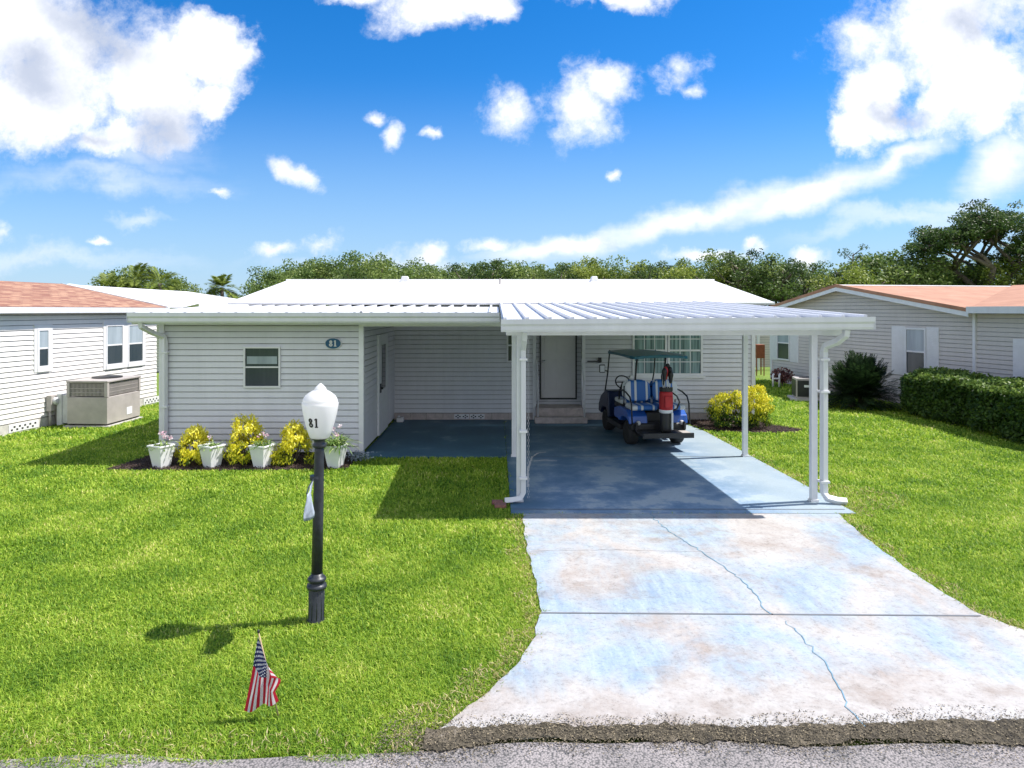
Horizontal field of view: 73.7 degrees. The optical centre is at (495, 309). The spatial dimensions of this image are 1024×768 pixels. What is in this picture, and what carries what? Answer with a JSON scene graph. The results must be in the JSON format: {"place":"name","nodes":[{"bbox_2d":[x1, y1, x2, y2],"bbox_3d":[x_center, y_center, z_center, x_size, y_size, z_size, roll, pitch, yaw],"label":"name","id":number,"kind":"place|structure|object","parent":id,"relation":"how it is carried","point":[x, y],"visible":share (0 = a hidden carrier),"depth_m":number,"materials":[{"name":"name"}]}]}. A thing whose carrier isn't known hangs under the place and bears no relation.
{"place":"outdoors","nodes":[
{"label":"outdoors","id":0,"kind":"place"},
{"bbox_2d":[361,420,505,458],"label":"patio floor","id":1,"kind":"structure","parent":0,"point":[448,438],"depth_m":14.17,"materials":[{"name":"blue concrete"}]},
{"bbox_2d":[0,740,1023,767],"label":"road","id":2,"kind":"structure","parent":0,"point":[551,756],"depth_m":4.11,"materials":[{"name":"grey asphalt"}]},
{"bbox_2d":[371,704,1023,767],"bbox_3d":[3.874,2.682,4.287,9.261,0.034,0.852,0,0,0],"label":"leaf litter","id":3,"kind":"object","parent":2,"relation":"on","point":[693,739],"visible":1,"depth_m":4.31,"materials":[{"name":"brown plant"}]},
{"bbox_2d":[423,718,1023,750],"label":"gutter dirt","id":4,"kind":"structure","parent":2,"relation":"on","point":[1000,727],"depth_m":4.34,"materials":[{"name":"brown soil"}]},
{"bbox_2d":[0,367,1023,767],"bbox_3d":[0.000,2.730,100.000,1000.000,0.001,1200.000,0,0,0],"label":"ground","id":5,"kind":"structure","parent":0,"point":[846,743],"depth_m":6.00,"materials":[{"name":"green plant"}]},
{"bbox_2d":[57,392,66,424],"bbox_3d":[-10.100,2.325,16.260,0.300,0.750,0.680,0,0,0],"label":"duct box","id":6,"kind":"object","parent":5,"relation":"on","point":[62,411],"visible":0.4,"depth_m":15.95,"materials":[{"name":"white metal"}]},
{"bbox_2d":[0,281,169,435],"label":"shingled home","id":7,"kind":"object","parent":5,"relation":"on","point":[54,337],"visible":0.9,"depth_m":16.49,"materials":[{"name":"white"}]},
{"bbox_2d":[33,325,52,372],"bbox_3d":[-10.425,0.880,15.734,0.045,1.080,0.525,0,0,8],"label":"window","id":8,"kind":"structure","parent":7,"relation":"in","point":[43,334],"depth_m":15.73,"materials":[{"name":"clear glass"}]},
{"bbox_2d":[46,394,58,426],"bbox_3d":[-10.291,2.340,15.982,0.221,0.720,0.383,0,0,0],"label":"electric meter","id":9,"kind":"object","parent":7,"relation":"attached to","point":[52,402],"visible":0.91,"depth_m":15.82,"materials":[{"name":"grey metal"}]},
{"bbox_2d":[103,321,125,369],"bbox_3d":[-10.083,0.920,18.060,0.045,1.260,0.842,0,0,8],"label":"window","id":10,"kind":"structure","parent":7,"relation":"in","point":[114,332],"depth_m":18.05,"materials":[{"name":"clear glass"}]},
{"bbox_2d":[126,323,145,366],"bbox_3d":[-9.962,0.920,18.881,0.045,1.260,0.821,0,0,8],"label":"window","id":11,"kind":"structure","parent":7,"relation":"in","point":[135,337],"depth_m":18.87,"materials":[{"name":"clear glass"}]},
{"bbox_2d":[63,375,143,428],"bbox_3d":[-9.400,2.159,16.420,1.067,1.142,1.435,0,0,3],"label":"air conditioner","id":12,"kind":"object","parent":5,"relation":"on","point":[106,401],"visible":1,"depth_m":15.79,"materials":[{"name":"beige painted metal"},{"name":"metal grille"}]},
{"bbox_2d":[90,272,129,287],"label":"palm tree","id":13,"kind":"object","parent":5,"relation":"on","point":[109,276],"visible":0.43,"depth_m":44.03,"materials":[{"name":"green plant"}]},
{"bbox_2d":[87,269,151,288],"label":"broadleaf tree","id":14,"kind":"object","parent":5,"relation":"on","point":[113,272],"visible":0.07,"depth_m":44.59,"materials":[{"name":"green plant"}]},
{"bbox_2d":[109,262,159,288],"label":"palm tree","id":15,"kind":"object","parent":5,"relation":"on","point":[141,270],"visible":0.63,"depth_m":44.64,"materials":[{"name":"green plant"}]},
{"bbox_2d":[114,265,187,290],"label":"broadleaf tree","id":16,"kind":"object","parent":5,"relation":"on","point":[161,272],"visible":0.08,"depth_m":46.48,"materials":[{"name":"green plant"}]},
{"bbox_2d":[68,284,238,371],"bbox_3d":[-18.567,0.777,34.200,11.991,3.845,13.600,0,0,0],"label":"white roofed home","id":17,"kind":"object","parent":5,"relation":"on","point":[177,299],"visible":0.08,"depth_m":30.75,"materials":[{"name":"white metal"}]},
{"bbox_2d":[138,266,184,290],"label":"palm tree","id":18,"kind":"object","parent":5,"relation":"on","point":[156,275],"visible":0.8,"depth_m":41.90,"materials":[{"name":"green plant"}]},
{"bbox_2d":[144,275,215,293],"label":"broadleaf tree","id":19,"kind":"object","parent":5,"relation":"on","point":[184,285],"visible":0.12,"depth_m":45.62,"materials":[{"name":"green plant"}]},
{"bbox_2d":[205,273,241,298],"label":"palm tree","id":20,"kind":"object","parent":5,"relation":"on","point":[223,281],"visible":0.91,"depth_m":43.79,"materials":[{"name":"green plant"}]},
{"bbox_2d":[108,453,357,471],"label":"bark mulch","id":21,"kind":"object","parent":5,"relation":"on","point":[200,465],"visible":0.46,"depth_m":11.78,"materials":[{"name":"brown wood"}]},
{"bbox_2d":[141,431,180,467],"bbox_3d":[-5.781,2.388,11.718,0.636,0.624,0.627,0,0,24],"label":"plant pot","id":22,"kind":"object","parent":21,"relation":"on","point":[161,454],"visible":0.99,"depth_m":11.67,"materials":[{"name":"plastic"}]},
{"bbox_2d":[173,423,212,465],"bbox_3d":[-5.289,2.373,12.011,0.790,0.736,0.801,0,0,-30],"label":"yellow shrub","id":23,"kind":"object","parent":21,"relation":"on","point":[198,433],"visible":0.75,"depth_m":11.89,"materials":[{"name":"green plant"}]},
{"bbox_2d":[198,435,226,467],"bbox_3d":[-4.889,2.426,11.734,0.498,0.547,0.532,0,0,14],"label":"plant pot","id":24,"kind":"object","parent":21,"relation":"on","point":[211,453],"visible":1,"depth_m":11.66,"materials":[{"name":"plastic"}]},
{"bbox_2d":[222,413,267,464],"bbox_3d":[-4.383,2.249,11.974,0.782,0.923,0.844,0,0,0],"label":"yellow shrub","id":25,"kind":"object","parent":21,"relation":"on","point":[236,452],"visible":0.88,"depth_m":11.88,"materials":[{"name":"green plant"}]},
{"bbox_2d":[248,432,281,467],"bbox_3d":[-4.038,2.384,11.792,0.604,0.632,0.666,0,0,-28],"label":"plant pot","id":26,"kind":"object","parent":21,"relation":"on","point":[261,452],"visible":1,"depth_m":11.65,"materials":[{"name":"plastic"}]},
{"bbox_2d":[269,419,313,466],"bbox_3d":[-3.539,2.329,12.016,0.904,0.829,0.810,0,0,0],"label":"yellow shrub","id":27,"kind":"object","parent":21,"relation":"on","point":[291,441],"visible":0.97,"depth_m":11.86,"materials":[{"name":"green plant"}]},
{"bbox_2d":[313,424,359,467],"bbox_3d":[-2.784,2.330,11.776,0.976,0.739,0.912,0,0,14],"label":"plant pot","id":28,"kind":"object","parent":21,"relation":"on","point":[336,448],"visible":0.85,"depth_m":11.64,"materials":[{"name":"plastic"}]},
{"bbox_2d":[244,629,280,717],"bbox_3d":[-1.544,2.414,4.511,0.240,0.604,0.067,0,0,0],"label":"flag","id":29,"kind":"object","parent":5,"relation":"on","point":[265,681],"visible":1,"depth_m":4.50,"materials":[{"name":"multicoloured fabric"}]},
{"bbox_2d":[242,265,294,296],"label":"broadleaf tree","id":30,"kind":"object","parent":5,"relation":"on","point":[258,274],"visible":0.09,"depth_m":61.45,"materials":[{"name":"green plant"}]},
{"bbox_2d":[239,267,314,294],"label":"broadleaf tree","id":31,"kind":"object","parent":5,"relation":"on","point":[274,279],"visible":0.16,"depth_m":46.85,"materials":[{"name":"green plant"}]},
{"bbox_2d":[277,258,329,282],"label":"broadleaf tree","id":32,"kind":"object","parent":5,"relation":"on","point":[292,268],"visible":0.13,"depth_m":50.28,"materials":[{"name":"green plant"}]},
{"bbox_2d":[302,383,338,625],"bbox_3d":[-1.548,1.683,5.950,0.314,2.094,0.314,1,0,0],"label":"lamp post","id":33,"kind":"object","parent":5,"relation":"on","point":[320,403],"visible":0.99,"depth_m":5.90,"materials":[{"name":"metal"}]},
{"bbox_2d":[303,474,318,520],"bbox_3d":[-1.566,1.587,5.732,0.115,0.294,0.546,0,0,0],"label":"garden banner","id":34,"kind":"object","parent":33,"relation":"attached to","point":[309,513],"visible":0.98,"depth_m":5.59,"materials":[{"name":"fabric"}]},
{"bbox_2d":[295,255,366,278],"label":"broadleaf tree","id":35,"kind":"object","parent":5,"relation":"on","point":[329,266],"visible":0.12,"depth_m":51.06,"materials":[{"name":"green plant"}]},
{"bbox_2d":[325,250,393,278],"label":"broadleaf tree","id":36,"kind":"object","parent":5,"relation":"on","point":[357,263],"visible":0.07,"depth_m":51.72,"materials":[{"name":"green plant"}]},
{"bbox_2d":[346,450,380,460],"bbox_3d":[-2.470,2.614,12.164,0.668,0.176,0.603,0,0,-42],"label":"ground flower","id":37,"kind":"object","parent":5,"relation":"on","point":[359,455],"visible":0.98,"depth_m":12.18,"materials":[{"name":"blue plant"}]},
{"bbox_2d":[333,251,416,278],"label":"broadleaf tree","id":38,"kind":"object","parent":5,"relation":"on","point":[367,268],"visible":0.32,"depth_m":45.90,"materials":[{"name":"green plant"}]},
{"bbox_2d":[364,257,441,278],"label":"broadleaf tree","id":39,"kind":"object","parent":5,"relation":"on","point":[412,262],"visible":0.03,"depth_m":53.65,"materials":[{"name":"green plant"}]},
{"bbox_2d":[387,262,456,278],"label":"broadleaf tree","id":40,"kind":"object","parent":5,"relation":"on","point":[429,274],"visible":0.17,"depth_m":48.63,"materials":[{"name":"green plant"}]},
{"bbox_2d":[419,262,469,278],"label":"broadleaf tree","id":41,"kind":"object","parent":5,"relation":"on","point":[444,274],"visible":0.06,"depth_m":52.37,"materials":[{"name":"green plant"}]},
{"bbox_2d":[446,262,494,278],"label":"broadleaf tree","id":42,"kind":"object","parent":5,"relation":"on","point":[472,273],"visible":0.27,"depth_m":50.36,"materials":[{"name":"green plant"}]},
{"bbox_2d":[463,259,521,278],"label":"broadleaf tree","id":43,"kind":"object","parent":5,"relation":"on","point":[487,268],"visible":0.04,"depth_m":63.66,"materials":[{"name":"green plant"}]},
{"bbox_2d":[474,258,514,278],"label":"broadleaf tree","id":44,"kind":"object","parent":5,"relation":"on","point":[486,273],"visible":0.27,"depth_m":50.08,"materials":[{"name":"green plant"}]},
{"bbox_2d":[492,500,505,508],"bbox_3d":[0.040,2.675,9.420,0.200,0.050,0.280,0,0,0],"label":"splash block","id":45,"kind":"object","parent":5,"relation":"on","point":[499,504],"depth_m":9.35,"materials":[{"name":"ceramic"}]},
{"bbox_2d":[126,276,875,505],"bbox_3d":[0.048,0.840,17.314,13.264,3.720,16.412,0,0,0],"label":"manufactured home","id":46,"kind":"object","parent":5,"relation":"on","point":[431,349],"visible":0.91,"depth_m":13.09,"materials":[{"name":"grey"}]},
{"bbox_2d":[243,347,280,387],"bbox_3d":[-4.340,1.060,12.675,0.680,0.760,0.050,0,0,0],"label":"window","id":47,"kind":"structure","parent":46,"relation":"in","point":[261,365],"depth_m":12.67,"materials":[{"name":"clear glass"}]},
{"bbox_2d":[325,338,341,348],"bbox_3d":[-3.020,0.620,12.668,0.310,0.216,0.032,0,0,0],"label":"number plate","id":48,"kind":"object","parent":46,"relation":"attached to","point":[333,343],"visible":1,"depth_m":12.65,"materials":[{"name":"blue metal"}]},
{"bbox_2d":[377,333,387,435],"bbox_3d":[-2.445,1.580,14.900,0.110,2.120,1.160,0,0,0],"label":"side door","id":49,"kind":"structure","parent":46,"relation":"in","point":[382,341],"depth_m":14.74,"materials":[{"name":"white paint"}]},
{"bbox_2d":[507,335,511,361],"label":"window","id":50,"kind":"structure","parent":46,"relation":"in","point":[509,337],"depth_m":16.72,"materials":[{"name":"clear glass"}]},
{"bbox_2d":[527,335,528,497],"bbox_3d":[0.455,1.495,9.620,0.024,2.310,0.024,0,0,-45],"label":"chain","id":51,"kind":"object","parent":46,"relation":"hanging from","point":[527,417],"visible":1,"depth_m":9.62,"materials":[{"name":"white metal"}]},
{"bbox_2d":[540,335,576,398],"bbox_3d":[1.563,1.195,17.108,0.925,2.090,0.095,0,0,0],"label":"front door","id":52,"kind":"structure","parent":46,"relation":"in","point":[558,353],"depth_m":17.11,"materials":[{"name":"white plastic"}]},
{"bbox_2d":[632,335,666,374],"bbox_3d":[3.762,0.990,16.725,0.845,1.220,0.050,0,0,0],"label":"window","id":53,"kind":"structure","parent":46,"relation":"in","point":[645,366],"depth_m":16.72,"materials":[{"name":"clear glass"}]},
{"bbox_2d":[667,335,702,374],"bbox_3d":[4.632,0.990,16.725,0.855,1.220,0.050,0,0,0],"label":"window","id":54,"kind":"structure","parent":46,"relation":"in","point":[691,346],"depth_m":16.72,"materials":[{"name":"clear glass"}]},
{"bbox_2d":[0,429,1023,766],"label":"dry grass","id":55,"kind":"structure","parent":5,"relation":"on","point":[522,649],"depth_m":5.00,"materials":[{"name":"green plant"}]},
{"bbox_2d":[482,258,548,278],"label":"broadleaf tree","id":56,"kind":"object","parent":5,"relation":"on","point":[519,272],"visible":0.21,"depth_m":50.27,"materials":[{"name":"green plant"}]},
{"bbox_2d":[516,264,565,278],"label":"broadleaf tree","id":57,"kind":"object","parent":5,"relation":"on","point":[541,271],"visible":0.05,"depth_m":50.11,"materials":[{"name":"green plant"}]},
{"bbox_2d":[526,261,564,277],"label":"broadleaf tree","id":58,"kind":"object","parent":5,"relation":"on","point":[555,269],"visible":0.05,"depth_m":64.59,"materials":[{"name":"green plant"}]},
{"bbox_2d":[544,263,579,278],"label":"broadleaf tree","id":59,"kind":"object","parent":5,"relation":"on","point":[565,268],"visible":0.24,"depth_m":49.54,"materials":[{"name":"green plant"}]},
{"bbox_2d":[547,260,608,278],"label":"broadleaf tree","id":60,"kind":"object","parent":5,"relation":"on","point":[563,263],"visible":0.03,"depth_m":62.78,"materials":[{"name":"green plant"}]},
{"bbox_2d":[562,255,614,278],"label":"broadleaf tree","id":61,"kind":"object","parent":5,"relation":"on","point":[589,266],"visible":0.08,"depth_m":52.41,"materials":[{"name":"green plant"}]},
{"bbox_2d":[561,254,648,278],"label":"broadleaf tree","id":62,"kind":"object","parent":5,"relation":"on","point":[587,273],"visible":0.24,"depth_m":51.45,"materials":[{"name":"green plant"}]},
{"bbox_2d":[604,265,646,278],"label":"broadleaf tree","id":63,"kind":"object","parent":5,"relation":"on","point":[612,274],"visible":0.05,"depth_m":53.03,"materials":[{"name":"green plant"}]},
{"bbox_2d":[602,263,648,278],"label":"broadleaf tree","id":64,"kind":"object","parent":5,"relation":"on","point":[624,270],"visible":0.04,"depth_m":62.19,"materials":[{"name":"green plant"}]},
{"bbox_2d":[630,264,670,278],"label":"broadleaf tree","id":65,"kind":"object","parent":5,"relation":"on","point":[641,275],"visible":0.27,"depth_m":50.87,"materials":[{"name":"green plant"}]},
{"bbox_2d":[636,259,666,278],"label":"broadleaf tree","id":66,"kind":"object","parent":5,"relation":"on","point":[649,268],"visible":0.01,"depth_m":61.98,"materials":[{"name":"green plant"}]},
{"bbox_2d":[644,260,691,278],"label":"broadleaf tree","id":67,"kind":"object","parent":5,"relation":"on","point":[663,266],"visible":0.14,"depth_m":50.63,"materials":[{"name":"green plant"}]},
{"bbox_2d":[653,255,735,286],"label":"broadleaf tree","id":68,"kind":"object","parent":5,"relation":"on","point":[679,272],"visible":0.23,"depth_m":49.10,"materials":[{"name":"green plant"}]},
{"bbox_2d":[688,248,774,296],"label":"broadleaf tree","id":69,"kind":"object","parent":5,"relation":"on","point":[720,271],"visible":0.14,"depth_m":51.27,"materials":[{"name":"green plant"}]},
{"bbox_2d":[703,248,772,305],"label":"broadleaf tree","id":70,"kind":"object","parent":5,"relation":"on","point":[731,261],"visible":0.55,"depth_m":48.39,"materials":[{"name":"green plant"}]},
{"bbox_2d":[686,419,803,433],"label":"bark mulch","id":71,"kind":"object","parent":5,"relation":"on","point":[703,421],"visible":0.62,"depth_m":15.57,"materials":[{"name":"brown wood"}]},
{"bbox_2d":[704,389,748,427],"bbox_3d":[5.289,2.249,15.636,0.995,0.915,1.021,0,0,0],"label":"yellow shrub","id":72,"kind":"object","parent":71,"relation":"on","point":[716,411],"visible":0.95,"depth_m":15.41,"materials":[{"name":"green plant"}]},
{"bbox_2d":[736,384,774,428],"bbox_3d":[5.890,2.204,15.581,0.828,1.032,0.912,0,0,0],"label":"yellow shrub","id":73,"kind":"object","parent":71,"relation":"on","point":[762,407],"visible":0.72,"depth_m":15.39,"materials":[{"name":"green plant"}]},
{"bbox_2d":[707,251,804,299],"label":"broadleaf tree","id":74,"kind":"object","parent":5,"relation":"on","point":[751,286],"visible":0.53,"depth_m":48.70,"materials":[{"name":"green plant"}]},
{"bbox_2d":[755,344,764,375],"bbox_3d":[10.854,2.060,28.200,0.348,1.280,0.400,0,0,0],"label":"wooden chest","id":75,"kind":"object","parent":5,"relation":"on","point":[760,351],"visible":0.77,"depth_m":28.00,"materials":[{"name":"brown wood"}]},
{"bbox_2d":[770,367,794,385],"bbox_3d":[10.146,2.357,24.189,0.848,0.686,0.641,0,0,0],"label":"red leaved plant","id":76,"kind":"object","parent":5,"relation":"on","point":[785,376],"visible":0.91,"depth_m":24.11,"materials":[{"name":"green plant"}]},
{"bbox_2d":[754,256,812,305],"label":"broadleaf tree","id":77,"kind":"object","parent":5,"relation":"on","point":[790,266],"visible":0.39,"depth_m":48.89,"materials":[{"name":"green plant"}]},
{"bbox_2d":[755,258,811,305],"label":"broadleaf tree","id":78,"kind":"object","parent":5,"relation":"on","point":[774,278],"visible":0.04,"depth_m":62.93,"materials":[{"name":"green plant"}]},
{"bbox_2d":[772,259,833,301],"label":"broadleaf tree","id":79,"kind":"object","parent":5,"relation":"on","point":[808,269],"visible":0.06,"depth_m":61.06,"materials":[{"name":"green plant"}]},
{"bbox_2d":[783,261,828,300],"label":"broadleaf tree","id":80,"kind":"object","parent":5,"relation":"on","point":[811,265],"visible":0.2,"depth_m":50.31,"materials":[{"name":"green plant"}]},
{"bbox_2d":[787,376,830,401],"bbox_3d":[9.413,2.365,20.591,1.050,0.730,0.870,0,0,14],"label":"condenser unit","id":81,"kind":"object","parent":5,"relation":"on","point":[800,388],"visible":0.6,"depth_m":20.33,"materials":[{"name":"metal"}]},
{"bbox_2d":[793,271,841,292],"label":"broadleaf tree","id":82,"kind":"object","parent":5,"relation":"on","point":[812,281],"visible":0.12,"depth_m":48.21,"materials":[{"name":"green plant"}]},
{"bbox_2d":[804,261,892,290],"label":"broadleaf tree","id":83,"kind":"object","parent":5,"relation":"on","point":[854,269],"visible":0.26,"depth_m":43.55,"materials":[{"name":"green plant"}]},
{"bbox_2d":[834,243,870,282],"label":"slender tree","id":84,"kind":"object","parent":5,"relation":"on","point":[846,255],"visible":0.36,"depth_m":45.94,"materials":[{"name":"green plant"}]},
{"bbox_2d":[818,350,900,411],"bbox_3d":[10.148,1.908,19.024,2.613,1.608,2.247,0,0,0],"label":"spiky palm bush","id":85,"kind":"object","parent":5,"relation":"on","point":[859,377],"visible":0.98,"depth_m":18.61,"materials":[{"name":"green plant"}]},
{"bbox_2d":[812,252,937,286],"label":"broadleaf tree","id":86,"kind":"object","parent":5,"relation":"on","point":[874,261],"visible":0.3,"depth_m":44.89,"materials":[{"name":"green plant"}]},
{"bbox_2d":[770,284,1023,404],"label":"coral roofed home","id":87,"kind":"object","parent":5,"relation":"on","point":[977,329],"visible":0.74,"depth_m":19.41,"materials":[{"name":"beige plastic"}]},
{"bbox_2d":[755,335,769,369],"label":"house","id":88,"kind":"structure","parent":87,"relation":"attached to","point":[763,339],"depth_m":31.19,"materials":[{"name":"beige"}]},
{"bbox_2d":[776,335,789,360],"bbox_3d":[10.614,1.215,25.235,0.050,1.270,0.808,0,0,-10],"label":"window","id":89,"kind":"structure","parent":87,"relation":"in","point":[782,341],"depth_m":25.23,"materials":[{"name":"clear glass"}]},
{"bbox_2d":[904,328,925,374],"bbox_3d":[11.735,1.165,19.106,0.050,1.330,0.748,0,0,-10],"label":"window","id":90,"kind":"structure","parent":87,"relation":"in","point":[914,338],"depth_m":19.14,"materials":[{"name":"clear glass"}]},
{"bbox_2d":[846,247,964,285],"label":"broadleaf tree","id":91,"kind":"object","parent":5,"relation":"on","point":[930,275],"visible":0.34,"depth_m":44.91,"materials":[{"name":"green plant"}]},
{"bbox_2d":[881,249,986,284],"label":"broadleaf tree","id":92,"kind":"object","parent":5,"relation":"on","point":[952,272],"visible":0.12,"depth_m":46.16,"materials":[{"name":"green plant"}]},
{"bbox_2d":[907,255,1002,283],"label":"broadleaf tree","id":93,"kind":"object","parent":5,"relation":"on","point":[963,269],"visible":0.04,"depth_m":47.53,"materials":[{"name":"green plant"}]},
{"bbox_2d":[898,366,1023,443],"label":"hedge","id":94,"kind":"object","parent":5,"relation":"on","point":[983,401],"visible":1,"depth_m":15.58,"materials":[{"name":"green plant"}]},
{"bbox_2d":[900,198,1023,285],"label":"oak tree","id":95,"kind":"object","parent":5,"relation":"on","point":[992,226],"visible":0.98,"depth_m":44.65,"materials":[{"name":"green plant"}]},
{"bbox_2d":[954,257,1023,285],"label":"broadleaf tree","id":96,"kind":"object","parent":5,"relation":"on","point":[1020,280],"visible":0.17,"depth_m":46.06,"materials":[{"name":"green plant"}]},
{"bbox_2d":[975,256,1023,285],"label":"broadleaf tree","id":97,"kind":"object","parent":5,"relation":"on","point":[1000,279],"visible":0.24,"depth_m":44.65,"materials":[{"name":"green plant"}]},
{"bbox_2d":[976,229,1023,265],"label":"oak tree","id":98,"kind":"object","parent":5,"relation":"on","point":[1018,240],"visible":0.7,"depth_m":45.49,"materials":[{"name":"green plant"}]},
{"bbox_2d":[0,0,1023,305],"label":"sky","id":99,"kind":"structure","parent":0,"point":[196,140],"materials":[{"name":"blue"}]},
{"bbox_2d":[504,420,855,515],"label":"carport floor","id":100,"kind":"structure","parent":0,"point":[592,467],"depth_m":10.95,"materials":[{"name":"blue concrete"}]},
{"bbox_2d":[534,359,586,423],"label":"entry steps","id":101,"kind":"structure","parent":100,"relation":"on","point":[559,413],"depth_m":16.43,"materials":[{"name":"white concrete"}]},
{"bbox_2d":[599,349,693,443],"bbox_3d":[3.034,1.771,14.373,1.340,1.830,3.007,0,0,-6],"label":"golf cart","id":102,"kind":"object","parent":100,"relation":"on","point":[630,407],"visible":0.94,"depth_m":13.79,"materials":[{"name":"metal"}]},
{"bbox_2d":[659,363,679,431],"bbox_3d":[3.354,1.687,13.175,0.411,1.305,0.308,0,0,-6],"label":"golf bag","id":103,"kind":"object","parent":102,"relation":"on","point":[666,409],"visible":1,"depth_m":13.08,"materials":[{"name":"red fabric"}]},
{"bbox_2d":[442,513,1023,738],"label":"driveway","id":104,"kind":"structure","parent":0,"point":[735,617],"depth_m":5.67,"materials":[{"name":"white concrete"}]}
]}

